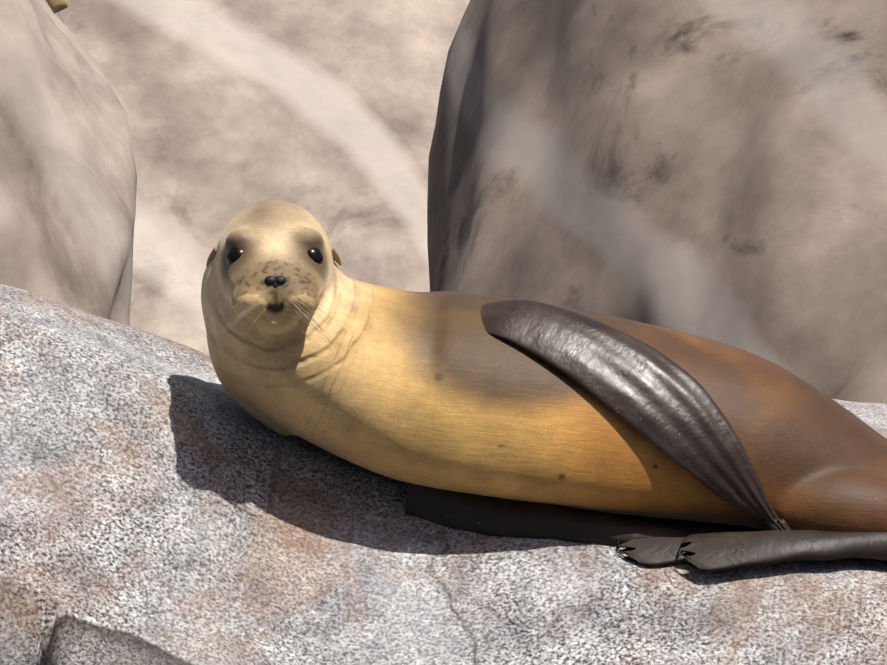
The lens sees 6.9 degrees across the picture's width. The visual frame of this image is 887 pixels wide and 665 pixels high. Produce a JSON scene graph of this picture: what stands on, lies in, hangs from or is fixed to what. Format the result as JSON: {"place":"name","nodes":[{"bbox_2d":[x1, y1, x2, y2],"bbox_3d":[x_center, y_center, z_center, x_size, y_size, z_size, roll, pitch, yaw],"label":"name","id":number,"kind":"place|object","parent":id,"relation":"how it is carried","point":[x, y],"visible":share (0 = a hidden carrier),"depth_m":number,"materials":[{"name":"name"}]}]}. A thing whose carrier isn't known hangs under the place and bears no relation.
{"place":"outdoors","nodes":[
{"label":"outdoors","id":0,"kind":"place"},
{"bbox_2d":[0,0,136,325],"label":"boulder","id":1,"kind":"object","parent":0,"point":[68,182],"visible":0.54,"depth_m":16.65,"materials":[{"name":"beige stone"}]},
{"bbox_2d":[46,0,67,13],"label":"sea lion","id":2,"kind":"object","parent":1,"relation":"on","point":[55,6],"visible":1,"depth_m":16.36},
{"bbox_2d":[59,0,469,354],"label":"slab rock","id":3,"kind":"object","parent":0,"point":[323,113],"visible":0.19,"depth_m":26.13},
{"bbox_2d":[0,284,886,664],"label":"ground rock","id":4,"kind":"object","parent":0,"point":[166,502],"visible":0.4,"depth_m":9.73,"materials":[{"name":"stone"}]},
{"bbox_2d":[201,200,886,558],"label":"sea lion","id":5,"kind":"object","parent":4,"relation":"on","point":[444,390],"visible":0.88,"depth_m":9.79},
{"bbox_2d":[206,246,216,265],"bbox_3d":[-0.308,-0.101,9.871,0.013,0.032,0.026,-3,15,-37],"label":"ear","id":6,"kind":"object","parent":5,"relation":"on","point":[212,255],"visible":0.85,"depth_m":9.86},
{"bbox_2d":[226,248,241,264],"bbox_3d":[-0.271,-0.098,9.784,0.034,0.034,0.034,6,12,-2],"label":"eye","id":7,"kind":"object","parent":5,"relation":"on","point":[233,255],"visible":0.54,"depth_m":9.77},
{"bbox_2d":[195,292,346,354],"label":"whiskers","id":8,"kind":"object","parent":5,"relation":"attached to","point":[243,312],"visible":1,"depth_m":9.71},
{"bbox_2d":[264,276,285,288],"bbox_3d":[-0.222,-0.063,9.724,0.030,0.025,0.017,6,12,-2],"label":"nose","id":9,"kind":"object","parent":5,"relation":"on","point":[275,282],"visible":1,"depth_m":9.72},
{"bbox_2d":[307,247,322,263],"bbox_3d":[-0.176,-0.098,9.787,0.034,0.034,0.034,6,12,-2],"label":"eye","id":10,"kind":"object","parent":5,"relation":"on","point":[315,254],"visible":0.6,"depth_m":9.77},
{"bbox_2d":[330,245,341,265],"bbox_3d":[-0.145,-0.102,9.876,0.013,0.029,0.029,18,16,42],"label":"ear","id":11,"kind":"object","parent":5,"relation":"on","point":[335,256],"visible":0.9,"depth_m":9.87},
{"bbox_2d":[480,300,790,529],"bbox_3d":[0.239,0.116,9.829,0.496,0.257,0.112,11,13,21],"label":"front flipper","id":12,"kind":"object","parent":5,"relation":"attached to","point":[666,406],"visible":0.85,"depth_m":9.79,"materials":[{"name":"black leather"}]},
{"bbox_2d":[405,483,688,545],"bbox_3d":[0.188,0.256,9.830,0.487,0.059,0.060,8,12,9],"label":"front flipper","id":13,"kind":"object","parent":4,"relation":"on","point":[487,515],"visible":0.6,"depth_m":9.82,"materials":[{"name":"black leather"}]},
{"bbox_2d":[617,530,876,565],"bbox_3d":[0.448,0.281,9.834,0.443,0.064,0.085,4,12,-14],"label":"hind flipper","id":14,"kind":"object","parent":4,"relation":"on","point":[657,551],"visible":0.31,"depth_m":9.78,"materials":[{"name":"black leather"}]},
{"bbox_2d":[679,530,886,571],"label":"hind flipper","id":15,"kind":"object","parent":4,"relation":"on","point":[711,552],"visible":1,"depth_m":9.77,"materials":[{"name":"black leather"}]},
{"bbox_2d":[427,0,886,403],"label":"boulder","id":16,"kind":"object","parent":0,"point":[715,170],"visible":0.58,"depth_m":18.99,"materials":[{"name":"grey stone"}]}
]}

